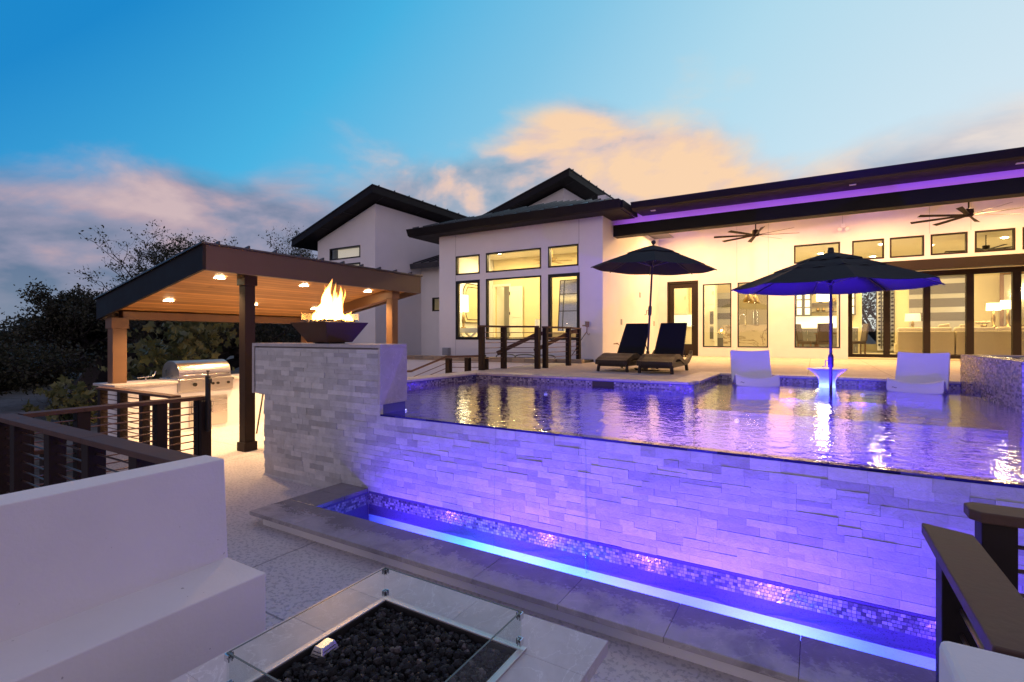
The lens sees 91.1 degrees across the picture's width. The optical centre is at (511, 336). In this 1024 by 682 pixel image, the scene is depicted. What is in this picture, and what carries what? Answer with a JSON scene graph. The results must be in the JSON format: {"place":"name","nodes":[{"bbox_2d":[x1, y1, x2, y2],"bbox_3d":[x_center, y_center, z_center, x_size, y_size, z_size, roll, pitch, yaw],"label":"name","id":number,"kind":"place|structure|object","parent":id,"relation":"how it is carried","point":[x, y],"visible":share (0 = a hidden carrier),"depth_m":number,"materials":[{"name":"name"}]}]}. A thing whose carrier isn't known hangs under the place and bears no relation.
{"place":"outdoors","nodes":[
{"label":"outdoors","id":0,"kind":"place"},
{"bbox_2d":[106,420,751,681],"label":"terrace","id":1,"kind":"structure","parent":0,"point":[301,573],"depth_m":3.72,"materials":[{"name":"concrete"}]},
{"bbox_2d":[0,413,197,494],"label":"wood railing","id":2,"kind":"object","parent":1,"relation":"on","point":[15,452],"visible":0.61,"depth_m":4.12,"materials":[{"name":"wood"}]},
{"bbox_2d":[34,443,43,486],"bbox_3d":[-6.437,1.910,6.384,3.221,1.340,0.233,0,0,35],"label":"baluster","id":3,"kind":"object","parent":2,"relation":"attached to","point":[41,461],"visible":0.06,"depth_m":5.53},
{"bbox_2d":[18,370,211,488],"bbox_3d":[-4.290,1.051,5.599,0.305,1.258,1.768,0,0,31],"label":"wood railing","id":4,"kind":"object","parent":1,"relation":"on","point":[201,420],"visible":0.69,"depth_m":5.89,"materials":[{"name":"wood"}]},
{"bbox_2d":[0,455,264,681],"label":"bench","id":5,"kind":"object","parent":1,"relation":"on","point":[135,575],"visible":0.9,"depth_m":2.28,"materials":[{"name":"paint"}]},
{"bbox_2d":[95,386,180,451],"bbox_3d":[-5.411,1.240,7.223,2.320,0.920,0.130,0,0,31],"label":"wood railing","id":6,"kind":"object","parent":1,"relation":"on","point":[103,394],"visible":0.6,"depth_m":7.14,"materials":[{"name":"wood"}]},
{"bbox_2d":[93,374,264,439],"bbox_3d":[-5.593,1.224,9.713,0.800,0.912,3.800,0,0,31],"label":"grill counter","id":7,"kind":"object","parent":1,"relation":"on","point":[224,407],"visible":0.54,"depth_m":8.84,"materials":[{"name":"white paint"}]},
{"bbox_2d":[160,359,232,392],"bbox_3d":[-5.784,0.703,9.256,0.705,0.545,0.960,0,0,31],"label":"gas grill","id":8,"kind":"object","parent":7,"relation":"on","point":[188,375],"visible":0.81,"depth_m":9.00,"materials":[{"name":"metal"}]},
{"bbox_2d":[211,394,226,424],"bbox_3d":[-5.418,1.345,9.293,0.050,0.530,0.320,0,0,31],"label":"cabinet door","id":9,"kind":"structure","parent":7,"relation":"in","point":[218,402],"depth_m":9.29,"materials":[{"name":"metal"}]},
{"bbox_2d":[93,241,422,451],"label":"pavilion","id":10,"kind":"structure","parent":1,"relation":"on","point":[247,288],"depth_m":8.22,"materials":[{"name":"brown wood"}]},
{"bbox_2d":[170,567,607,681],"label":"fire table","id":11,"kind":"object","parent":1,"relation":"on","point":[385,624],"visible":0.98,"depth_m":2.10,"materials":[{"name":"paint"}]},
{"bbox_2d":[310,637,338,657],"bbox_3d":[-0.768,1.274,2.061,0.067,0.036,0.095,0,0,25],"label":"ignition box","id":12,"kind":"object","parent":11,"relation":"on","point":[325,647],"visible":0.93,"depth_m":2.04,"materials":[{"name":"metal"}]},
{"bbox_2d":[263,519,799,681],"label":"trough kerb","id":13,"kind":"structure","parent":1,"relation":"on","point":[736,671],"depth_m":3.00,"materials":[{"name":"paint"}]},
{"bbox_2d":[249,483,935,681],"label":"trough coping","id":14,"kind":"object","parent":13,"relation":"on","point":[765,650],"visible":0.99,"depth_m":2.93,"materials":[{"name":"stone"}]},
{"bbox_2d":[322,491,935,658],"bbox_3d":[1.341,1.938,3.054,7.250,0.683,0.817,0,0,31],"label":"trough shell","id":15,"kind":"object","parent":1,"relation":"in","point":[910,643],"visible":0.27,"depth_m":3.56,"materials":[{"name":"tile"}]},
{"bbox_2d":[326,493,935,640],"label":"trough tiles","id":16,"kind":"object","parent":15,"relation":"attached to","point":[740,585],"visible":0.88,"depth_m":3.57,"materials":[{"name":"tile"}]},
{"bbox_2d":[369,514,935,670],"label":"trough floor","id":17,"kind":"structure","parent":15,"relation":"in","point":[866,646],"depth_m":3.53,"materials":[{"name":"teal paint"}]},
{"bbox_2d":[263,394,1023,616],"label":"stone wall","id":18,"kind":"structure","parent":1,"relation":"on","point":[851,531],"depth_m":3.62,"materials":[{"name":"white stone"}]},
{"bbox_2d":[252,343,406,404],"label":"fire plinth","id":19,"kind":"structure","parent":18,"relation":"on","point":[375,374],"depth_m":5.46,"materials":[{"name":"stone"}]},
{"bbox_2d":[290,318,367,343],"bbox_3d":[-2.094,-0.293,5.782,0.605,0.746,0.605,0,0,31],"label":"fire bowl","id":20,"kind":"object","parent":19,"relation":"on","point":[328,331],"visible":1,"depth_m":5.62,"materials":[{"name":"metal"}]},
{"bbox_2d":[922,523,1023,681],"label":"wood railing","id":21,"kind":"object","parent":1,"relation":"on","point":[979,601],"visible":0.84,"depth_m":1.45,"materials":[{"name":"wood"}]},
{"bbox_2d":[964,502,1023,597],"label":"wood railing","id":22,"kind":"object","parent":1,"relation":"on","point":[996,530],"visible":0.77,"depth_m":1.85,"materials":[{"name":"wood"}]},
{"bbox_2d":[0,330,875,487],"bbox_3d":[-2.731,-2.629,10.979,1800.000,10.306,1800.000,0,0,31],"label":"ground","id":23,"kind":"structure","parent":0,"point":[13,402],"depth_m":17.63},
{"bbox_2d":[0,332,107,399],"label":"oak tree","id":24,"kind":"object","parent":23,"relation":"on","point":[35,371],"visible":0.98,"depth_m":12.44,"materials":[{"name":"green plant"}]},
{"bbox_2d":[21,374,98,432],"bbox_3d":[-7.867,1.478,9.018,1.838,1.621,1.953,0,0,31],"label":"sycamore sapling","id":25,"kind":"object","parent":23,"relation":"on","point":[85,395],"visible":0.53,"depth_m":8.91,"materials":[{"name":"green plant"}]},
{"bbox_2d":[0,310,146,383],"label":"oak tree","id":26,"kind":"object","parent":23,"relation":"on","point":[3,327],"visible":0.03,"depth_m":25.61,"materials":[{"name":"green plant"}]},
{"bbox_2d":[0,276,152,404],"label":"oak tree","id":27,"kind":"object","parent":23,"relation":"on","point":[62,330],"visible":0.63,"depth_m":17.02,"materials":[{"name":"green plant"}]},
{"bbox_2d":[0,311,154,374],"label":"oak tree","id":28,"kind":"object","parent":23,"relation":"on","point":[129,370],"depth_m":29.25,"materials":[{"name":"green plant"}]},
{"bbox_2d":[68,219,237,291],"bbox_3d":[-14.698,-0.963,23.264,7.007,7.460,8.921,0,0,-11],"label":"oak tree","id":29,"kind":"object","parent":23,"relation":"on","point":[154,255],"visible":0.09,"depth_m":20.67,"materials":[{"name":"green plant"}]},
{"bbox_2d":[97,321,238,380],"bbox_3d":[-7.132,0.562,10.827,2.386,3.469,3.211,0,0,1],"label":"sycamore sapling","id":30,"kind":"object","parent":23,"relation":"on","point":[183,340],"visible":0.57,"depth_m":10.34,"materials":[{"name":"green plant"}]},
{"bbox_2d":[52,289,300,369],"bbox_3d":[-10.185,0.352,18.708,8.726,4.894,8.949,0,0,31],"label":"oak tree","id":31,"kind":"object","parent":23,"relation":"on","point":[232,349],"visible":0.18,"depth_m":17.45,"materials":[{"name":"green plant"}]},
{"bbox_2d":[258,222,317,258],"bbox_3d":[-11.218,-1.603,27.413,5.568,8.837,4.242,0,0,31],"label":"oak tree","id":32,"kind":"object","parent":23,"relation":"on","point":[300,251],"visible":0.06,"depth_m":26.38,"materials":[{"name":"green plant"}]},
{"bbox_2d":[290,147,1023,361],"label":"house","id":33,"kind":"structure","parent":23,"relation":"on","point":[583,223],"depth_m":15.10,"materials":[{"name":"white paint"}]},
{"bbox_2d":[330,245,359,260],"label":"window","id":34,"kind":"structure","parent":33,"relation":"in","point":[346,253],"depth_m":19.76,"materials":[{"name":"black metal"}]},
{"bbox_2d":[456,254,479,274],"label":"window","id":35,"kind":"structure","parent":33,"relation":"in","point":[457,257],"depth_m":15.43,"materials":[{"name":"black metal"}]},
{"bbox_2d":[456,280,479,339],"bbox_3d":[-1.338,-0.812,15.444,0.910,1.815,0.112,0,0,31],"label":"window","id":36,"kind":"structure","parent":33,"relation":"in","point":[458,283],"depth_m":15.51,"materials":[{"name":"black metal"}]},
{"bbox_2d":[460,328,476,336],"bbox_3d":[-1.336,0.050,16.208,0.900,0.641,0.500,0,0,31],"label":"nightstand","id":37,"kind":"object","parent":33,"relation":"on","point":[466,331],"visible":0.28,"depth_m":15.96,"materials":[{"name":"beige wood"}]},
{"bbox_2d":[460,295,468,327],"bbox_3d":[-1.576,-0.805,16.294,0.340,1.070,0.338,0,0,31],"label":"table lamp","id":38,"kind":"object","parent":37,"relation":"on","point":[464,306],"visible":0.81,"depth_m":16.16,"materials":[{"name":"gold metal"}]},
{"bbox_2d":[463,284,476,322],"bbox_3d":[-1.294,-1.119,17.176,0.044,1.326,1.225,0,0,31],"label":"wall mirror","id":39,"kind":"object","parent":33,"relation":"attached to","point":[470,290],"depth_m":17.04,"materials":[{"name":"beige paint"}]},
{"bbox_2d":[493,284,510,336],"bbox_3d":[-0.367,-0.765,18.052,0.740,2.230,0.039,0,0,31],"label":"door casing","id":40,"kind":"object","parent":33,"relation":"attached to","point":[501,285],"depth_m":18.19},
{"bbox_2d":[509,286,522,336],"bbox_3d":[0.142,-0.715,17.672,0.535,2.110,0.057,0,0,31],"label":"interior door","id":41,"kind":"structure","parent":40,"relation":"in","point":[516,305],"depth_m":17.63,"materials":[{"name":"white wood"}]},
{"bbox_2d":[486,248,540,272],"bbox_3d":[0.042,-2.203,14.614,1.862,0.586,0.112,0,0,31],"label":"window","id":42,"kind":"structure","parent":33,"relation":"in","point":[487,254],"depth_m":14.63,"materials":[{"name":"black metal"}]},
{"bbox_2d":[486,275,540,339],"bbox_3d":[0.044,-0.812,14.613,1.866,1.815,0.112,0,0,31],"label":"window","id":43,"kind":"structure","parent":33,"relation":"in","point":[487,280],"depth_m":14.89,"materials":[{"name":"black metal"}]},
{"bbox_2d":[548,244,578,267],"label":"window","id":44,"kind":"structure","parent":33,"relation":"in","point":[570,245],"depth_m":13.76,"materials":[{"name":"black metal"}]},
{"bbox_2d":[548,272,579,339],"bbox_3d":[1.435,-0.815,13.775,0.950,1.820,0.112,0,0,31],"label":"window","id":45,"kind":"structure","parent":33,"relation":"in","point":[550,276],"depth_m":13.87,"materials":[{"name":"black metal"}]},
{"bbox_2d":[558,279,576,330],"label":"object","id":46,"kind":"object","parent":33,"relation":"on","point":[567,313],"visible":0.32,"depth_m":16.12,"materials":[{"name":"glass"}]},
{"bbox_2d":[674,288,688,314],"bbox_3d":[7.052,-1.630,21.636,0.980,1.380,0.430,0,0,31],"label":"window frame","id":47,"kind":"object","parent":33,"relation":"attached to","point":[681,301],"depth_m":21.36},
{"bbox_2d":[675,288,686,313],"bbox_3d":[7.167,-1.630,21.352,0.474,1.364,0.062,0,0,31],"label":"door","id":48,"kind":"structure","parent":47,"relation":"in","point":[681,293],"depth_m":21.34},
{"bbox_2d":[667,280,697,355],"bbox_3d":[5.950,-0.630,17.497,1.037,2.580,0.199,0,0,31],"label":"door","id":49,"kind":"structure","parent":33,"relation":"in","point":[671,286],"depth_m":17.33,"materials":[{"name":"brown wood"}]},
{"bbox_2d":[674,315,691,325],"bbox_3d":[7.249,-0.681,21.759,1.190,0.498,0.025,0,0,31],"label":"backsplash","id":50,"kind":"object","parent":33,"relation":"attached to","point":[687,319],"visible":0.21,"depth_m":21.66,"materials":[{"name":"white"}]},
{"bbox_2d":[685,327,691,343],"bbox_3d":[7.116,0.135,21.539,1.190,1.030,0.530,0,0,31],"label":"base cabinet","id":51,"kind":"object","parent":33,"relation":"in","point":[688,339],"visible":0.12,"depth_m":21.10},
{"bbox_2d":[704,285,716,345],"bbox_3d":[8.409,-0.835,21.409,0.540,2.970,0.640,0,0,31],"label":"tall cabinet","id":52,"kind":"object","parent":33,"relation":"on","point":[710,296],"visible":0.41,"depth_m":21.18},
{"bbox_2d":[708,308,714,340],"bbox_3d":[8.319,-0.495,20.948,0.220,1.350,0.302,0,0,31],"label":"wall oven","id":53,"kind":"object","parent":33,"relation":"attached to","point":[711,324],"depth_m":20.87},
{"bbox_2d":[703,283,730,346],"bbox_3d":[6.900,-0.709,16.907,0.897,2.127,0.112,0,0,31],"label":"window","id":54,"kind":"structure","parent":33,"relation":"in","point":[721,283],"depth_m":16.84,"materials":[{"name":"black metal"}]},
{"bbox_2d":[717,293,729,337],"bbox_3d":[9.428,-0.635,22.055,0.780,2.570,0.078,0,0,31],"label":"banded panel","id":55,"kind":"object","parent":33,"relation":"attached to","point":[720,322],"visible":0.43,"depth_m":22.11,"materials":[{"name":"silver metal"}]},
{"bbox_2d":[717,299,729,306],"bbox_3d":[9.403,-1.470,22.013,0.780,0.360,0.019,0,0,31],"label":"panel band","id":56,"kind":"object","parent":55,"relation":"attached to","point":[723,302],"visible":0.64,"depth_m":22.07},
{"bbox_2d":[722,324,766,345],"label":"kitchen island","id":57,"kind":"structure","parent":33,"relation":"in","point":[752,335],"depth_m":18.63,"materials":[{"name":"white stone"}]},
{"bbox_2d":[737,282,767,347],"bbox_3d":[7.831,-0.711,16.346,0.900,2.125,0.112,0,0,31],"label":"window","id":58,"kind":"structure","parent":33,"relation":"in","point":[740,282],"depth_m":16.51,"materials":[{"name":"wood"}]},
{"bbox_2d":[714,224,793,242],"bbox_3d":[6.395,-2.888,13.191,1.924,0.525,1.924,0,0,40],"label":"ceiling fan","id":59,"kind":"object","parent":33,"relation":"hanging from","point":[755,233],"visible":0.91,"depth_m":13.18,"materials":[{"name":"brown metal"}]},
{"bbox_2d":[796,294,811,315],"bbox_3d":[12.089,-1.360,20.852,0.580,1.020,0.300,0,0,31],"label":"window frame","id":60,"kind":"object","parent":33,"relation":"attached to","point":[803,305],"visible":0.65,"depth_m":20.70,"materials":[{"name":"white"}]},
{"bbox_2d":[796,324,815,346],"bbox_3d":[9.965,0.110,17.071,0.440,1.080,0.528,0,0,-39],"label":"dining chair","id":61,"kind":"object","parent":33,"relation":"on","point":[799,336],"visible":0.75,"depth_m":17.09,"materials":[{"name":"brown fabric"}]},
{"bbox_2d":[796,316,836,327],"bbox_3d":[12.584,-0.604,20.724,1.580,0.473,0.021,0,0,31],"label":"backsplash","id":62,"kind":"object","parent":33,"relation":"attached to","point":[807,321],"visible":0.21,"depth_m":20.78,"materials":[{"name":"white"}]},
{"bbox_2d":[794,242,839,263],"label":"window","id":63,"kind":"structure","parent":33,"relation":"in","point":[838,243],"depth_m":15.47,"materials":[{"name":"brown metal"}]},
{"bbox_2d":[795,294,839,347],"bbox_3d":[9.360,-0.714,15.427,1.196,2.118,0.112,0,0,31],"label":"window","id":64,"kind":"structure","parent":33,"relation":"in","point":[839,294],"depth_m":15.42,"materials":[{"name":"glass"}]},
{"bbox_2d":[817,323,832,346],"bbox_3d":[10.312,0.110,16.560,0.440,1.080,0.528,0,0,31],"label":"dining chair","id":65,"kind":"object","parent":33,"relation":"on","point":[822,333],"visible":0.84,"depth_m":16.39,"materials":[{"name":"brown fabric"}]},
{"bbox_2d":[796,328,857,352],"bbox_3d":[12.644,0.165,20.291,2.150,0.970,0.690,0,0,31],"label":"base cabinet","id":66,"kind":"object","parent":33,"relation":"on","point":[809,335],"visible":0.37,"depth_m":20.08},
{"bbox_2d":[852,324,868,353],"bbox_3d":[11.707,0.110,17.011,0.528,1.080,0.440,0,0,16],"label":"dining chair","id":67,"kind":"object","parent":33,"relation":"on","point":[864,333],"visible":0.71,"depth_m":16.85,"materials":[{"name":"brown fabric"}]},
{"bbox_2d":[852,238,883,258],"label":"window","id":68,"kind":"structure","parent":33,"relation":"in","point":[882,239],"depth_m":14.65,"materials":[{"name":"brown metal"}]},
{"bbox_2d":[877,290,893,349],"bbox_3d":[14.822,-0.835,19.944,0.520,2.770,0.140,0,0,31],"label":"wine rack","id":69,"kind":"object","parent":33,"relation":"attached to","point":[880,347],"visible":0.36,"depth_m":19.95,"materials":[{"name":"white"}]},
{"bbox_2d":[890,235,923,257],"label":"window","id":70,"kind":"structure","parent":33,"relation":"in","point":[918,236],"depth_m":14.25,"materials":[{"name":"brown metal"}]},
{"bbox_2d":[894,327,954,354],"bbox_3d":[13.254,0.177,16.213,1.400,0.945,0.950,0,0,31],"label":"sofa","id":71,"kind":"object","parent":33,"relation":"on","point":[910,339],"visible":0.73,"depth_m":15.87,"materials":[{"name":"beige fabric"}]},
{"bbox_2d":[848,266,1023,358],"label":"sliding door","id":72,"kind":"structure","parent":33,"relation":"in","point":[1016,272],"depth_m":14.58,"materials":[{"name":"wood"}]},
{"bbox_2d":[909,298,964,307],"bbox_3d":[16.095,-1.275,18.995,1.720,0.330,0.048,0,0,31],"label":"panel band","id":73,"kind":"object","parent":33,"relation":"attached to","point":[941,302],"visible":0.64,"depth_m":18.94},
{"bbox_2d":[909,283,964,294],"bbox_3d":[16.095,-1.800,18.995,1.720,0.380,0.048,0,0,31],"label":"panel band","id":74,"kind":"object","parent":33,"relation":"attached to","point":[947,288],"visible":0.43,"depth_m":18.88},
{"bbox_2d":[909,307,964,312],"bbox_3d":[16.098,-1.010,19.000,1.720,0.200,0.038,0,0,31],"label":"panel band","id":75,"kind":"object","parent":33,"relation":"attached to","point":[939,309],"visible":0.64,"depth_m":18.95,"materials":[{"name":"silver metal"}]},
{"bbox_2d":[909,321,964,330],"bbox_3d":[16.098,-0.405,19.000,1.720,0.370,0.038,0,0,31],"label":"panel band","id":76,"kind":"object","parent":33,"relation":"attached to","point":[953,324],"visible":0.43,"depth_m":18.98,"materials":[{"name":"wood"}]},
{"bbox_2d":[909,293,964,298],"bbox_3d":[16.098,-1.525,19.000,1.720,0.170,0.038,0,0,31],"label":"panel band","id":77,"kind":"object","parent":33,"relation":"attached to","point":[952,295],"visible":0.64,"depth_m":18.93,"materials":[{"name":"silver metal"}]},
{"bbox_2d":[920,312,964,320],"bbox_3d":[16.095,-0.750,18.995,1.720,0.320,0.048,0,0,31],"label":"panel band","id":78,"kind":"object","parent":33,"relation":"attached to","point":[947,316],"visible":0.57,"depth_m":18.85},
{"bbox_2d":[931,231,967,254],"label":"window","id":79,"kind":"structure","parent":33,"relation":"in","point":[966,233],"depth_m":13.77,"materials":[{"name":"brown metal"}]},
{"bbox_2d":[940,278,964,283],"bbox_3d":[16.098,-2.080,19.000,1.720,0.180,0.038,0,0,31],"label":"panel band","id":80,"kind":"object","parent":33,"relation":"attached to","point":[955,280],"depth_m":18.75,"materials":[{"name":"silver metal"}]},
{"bbox_2d":[910,202,1023,225],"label":"ceiling fan","id":81,"kind":"object","parent":33,"relation":"hanging from","point":[968,212],"visible":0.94,"depth_m":11.04,"materials":[{"name":"brown metal"}]},
{"bbox_2d":[944,235,1011,252],"bbox_3d":[14.183,-2.807,15.041,1.882,0.466,1.882,0,0,42],"label":"ceiling fan","id":82,"kind":"object","parent":33,"relation":"hanging from","point":[985,247],"visible":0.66,"depth_m":14.96},
{"bbox_2d":[954,327,1023,354],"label":"sofa","id":83,"kind":"object","parent":33,"relation":"on","point":[992,341],"visible":0.69,"depth_m":15.07,"materials":[{"name":"beige fabric"}]},
{"bbox_2d":[975,228,1015,252],"bbox_3d":[12.810,-2.547,13.351,0.798,0.579,0.112,0,0,31],"label":"window","id":84,"kind":"structure","parent":33,"relation":"in","point":[1013,229],"depth_m":13.25,"materials":[{"name":"brown metal"}]},
{"bbox_2d":[999,272,1023,326],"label":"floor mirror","id":85,"kind":"object","parent":33,"relation":"on","point":[1005,286],"visible":0.4,"depth_m":17.35,"materials":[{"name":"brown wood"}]},
{"bbox_2d":[862,292,875,341],"bbox_3d":[21.044,-0.191,27.664,8.035,5.757,4.922,0,0,-15],"label":"oak tree","id":86,"kind":"object","parent":23,"relation":"on","point":[871,310],"visible":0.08,"depth_m":27.98,"materials":[{"name":"green plant"}]},
{"bbox_2d":[0,0,1023,329],"label":"sky","id":87,"kind":"structure","parent":0,"point":[243,120],"materials":[{"name":"blue"}]},
{"bbox_2d":[415,356,960,384],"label":"pool deck","id":88,"kind":"structure","parent":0,"point":[883,368],"depth_m":10.55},
{"bbox_2d":[407,355,488,376],"bbox_3d":[-1.642,0.926,10.221,2.338,1.108,0.152,0,0,2],"label":"wood railing","id":89,"kind":"object","parent":88,"relation":"on","point":[467,362],"visible":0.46,"depth_m":10.16,"materials":[{"name":"wood"}]},
{"bbox_2d":[407,355,593,376],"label":"planter wall","id":90,"kind":"structure","parent":88,"relation":"on","point":[415,361],"depth_m":14.43,"materials":[{"name":"white paint"}]},
{"bbox_2d":[477,325,540,369],"bbox_3d":[-0.106,0.223,10.397,1.380,0.896,0.482,0,0,-23],"label":"wood railing","id":91,"kind":"object","parent":88,"relation":"on","point":[504,347],"visible":0.98,"depth_m":10.45,"materials":[{"name":"wood"}]},
{"bbox_2d":[496,331,542,354],"bbox_3d":[0.156,0.145,10.740,1.006,0.505,0.052,0,0,11],"label":"stair handrail","id":92,"kind":"object","parent":91,"relation":"attached to","point":[521,340],"visible":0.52,"depth_m":10.71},
{"bbox_2d":[542,326,580,367],"bbox_3d":[1.275,0.226,11.735,0.297,0.891,2.410,0,0,25],"label":"wood railing","id":93,"kind":"object","parent":88,"relation":"on","point":[545,347],"visible":0.91,"depth_m":11.52,"materials":[{"name":"wood"}]},
{"bbox_2d":[595,323,654,371],"bbox_3d":[2.353,0.197,10.230,0.650,0.955,1.740,0,0,34],"label":"sun lounger","id":94,"kind":"object","parent":88,"relation":"on","point":[631,349],"visible":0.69,"depth_m":10.34,"materials":[{"name":"wicker"}]},
{"bbox_2d":[591,240,716,370],"bbox_3d":[2.740,-0.617,9.963,2.301,2.580,2.301,3,2,31],"label":"patio umbrella","id":95,"kind":"object","parent":88,"relation":"on","point":[652,259],"visible":0.99,"depth_m":9.95,"materials":[{"name":"black fabric"}]},
{"bbox_2d":[637,323,692,373],"bbox_3d":[2.989,0.197,9.732,0.650,0.955,1.740,0,0,31],"label":"sun lounger","id":96,"kind":"object","parent":88,"relation":"on","point":[669,351],"visible":0.98,"depth_m":9.88,"materials":[{"name":"wicker"}]},
{"bbox_2d":[408,375,1020,479],"bbox_3d":[3.214,1.340,6.119,10.400,1.280,6.200,0,0,31],"label":"pool shell","id":97,"kind":"object","parent":88,"relation":"in","point":[693,385],"visible":0.06,"depth_m":7.61,"materials":[{"name":"tile"}]},
{"bbox_2d":[592,381,613,386],"bbox_3d":[1.447,0.767,7.993,0.360,0.105,0.006,0,0,31],"label":"pool skimmer opening","id":98,"kind":"object","parent":97,"relation":"attached to","point":[598,383],"visible":0.64,"depth_m":7.99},
{"bbox_2d":[407,375,959,390],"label":"pool waterline tiles","id":99,"kind":"object","parent":97,"relation":"attached to","point":[674,387],"visible":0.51,"depth_m":8.22,"materials":[{"name":"tile"}]},
{"bbox_2d":[407,371,960,384],"bbox_3d":[1.871,0.683,8.412,9.660,0.036,3.209,0,0,-7],"label":"pool coping","id":100,"kind":"object","parent":97,"relation":"on","point":[700,377],"visible":0.77,"depth_m":8.27,"materials":[{"name":"stone"}]},
{"bbox_2d":[383,379,1023,484],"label":"pool water","id":101,"kind":"structure","parent":97,"relation":"in","point":[955,423],"depth_m":4.83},
{"bbox_2d":[730,350,779,386],"bbox_3d":[3.974,0.641,8.276,0.652,0.817,0.804,0,0,16],"label":"ledge chair","id":102,"kind":"object","parent":97,"relation":"on","point":[751,368],"visible":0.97,"depth_m":8.48,"materials":[{"name":"white plastic"}]},
{"bbox_2d":[807,367,847,387],"bbox_3d":[4.888,0.770,7.796,0.550,0.560,0.550,0,0,31],"label":"side table","id":103,"kind":"object","parent":97,"relation":"on","point":[822,374],"visible":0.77,"depth_m":7.70,"materials":[{"name":"white plastic"}]},
{"bbox_2d":[731,247,944,390],"bbox_3d":[4.640,-0.121,7.315,2.478,2.343,2.478,0,0,-1],"label":"patio umbrella","id":104,"kind":"object","parent":97,"relation":"on","point":[830,272],"visible":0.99,"depth_m":7.15,"materials":[{"name":"black fabric"}]},
{"bbox_2d":[886,352,949,394],"bbox_3d":[5.889,0.641,7.274,0.804,0.817,0.653,0,0,-43],"label":"ledge chair","id":105,"kind":"object","parent":97,"relation":"on","point":[925,373],"visible":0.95,"depth_m":7.36,"materials":[{"name":"white plastic"}]},
{"bbox_2d":[960,354,1023,466],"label":"spa","id":106,"kind":"object","parent":97,"relation":"on","point":[998,379],"visible":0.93,"depth_m":6.06,"materials":[{"name":"tile"}]},
{"bbox_2d":[739,284,766,324],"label":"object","id":107,"kind":"object","parent":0,"point":[755,313],"visible":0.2,"depth_m":21.16,"materials":[{"name":"brown metal"}]},
{"bbox_2d":[905,313,920,326],"bbox_3d":[14.148,-0.551,17.747,0.460,0.518,0.457,0,0,31],"label":"table lamp","id":108,"kind":"object","parent":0,"point":[912,317],"visible":0.82,"depth_m":17.59,"materials":[{"name":"fabric"}]},
{"bbox_2d":[939,641,1023,681],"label":"bench wall","id":109,"kind":"structure","parent":0,"point":[961,663],"depth_m":1.04,"materials":[{"name":"paint"}]},
{"bbox_2d":[986,303,1000,326],"bbox_3d":[15.994,-0.711,16.694,0.380,0.798,0.377,0,0,31],"label":"table lamp","id":110,"kind":"object","parent":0,"point":[993,307],"visible":0.94,"depth_m":16.65,"materials":[{"name":"fabric"}]},
{"bbox_2d":[1000,300,1010,326],"bbox_3d":[16.440,-0.756,16.659,0.400,0.888,0.397,0,0,31],"label":"table lamp","id":111,"kind":"object","parent":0,"point":[1005,304],"visible":0.68,"depth_m":16.62,"materials":[{"name":"fabric"}]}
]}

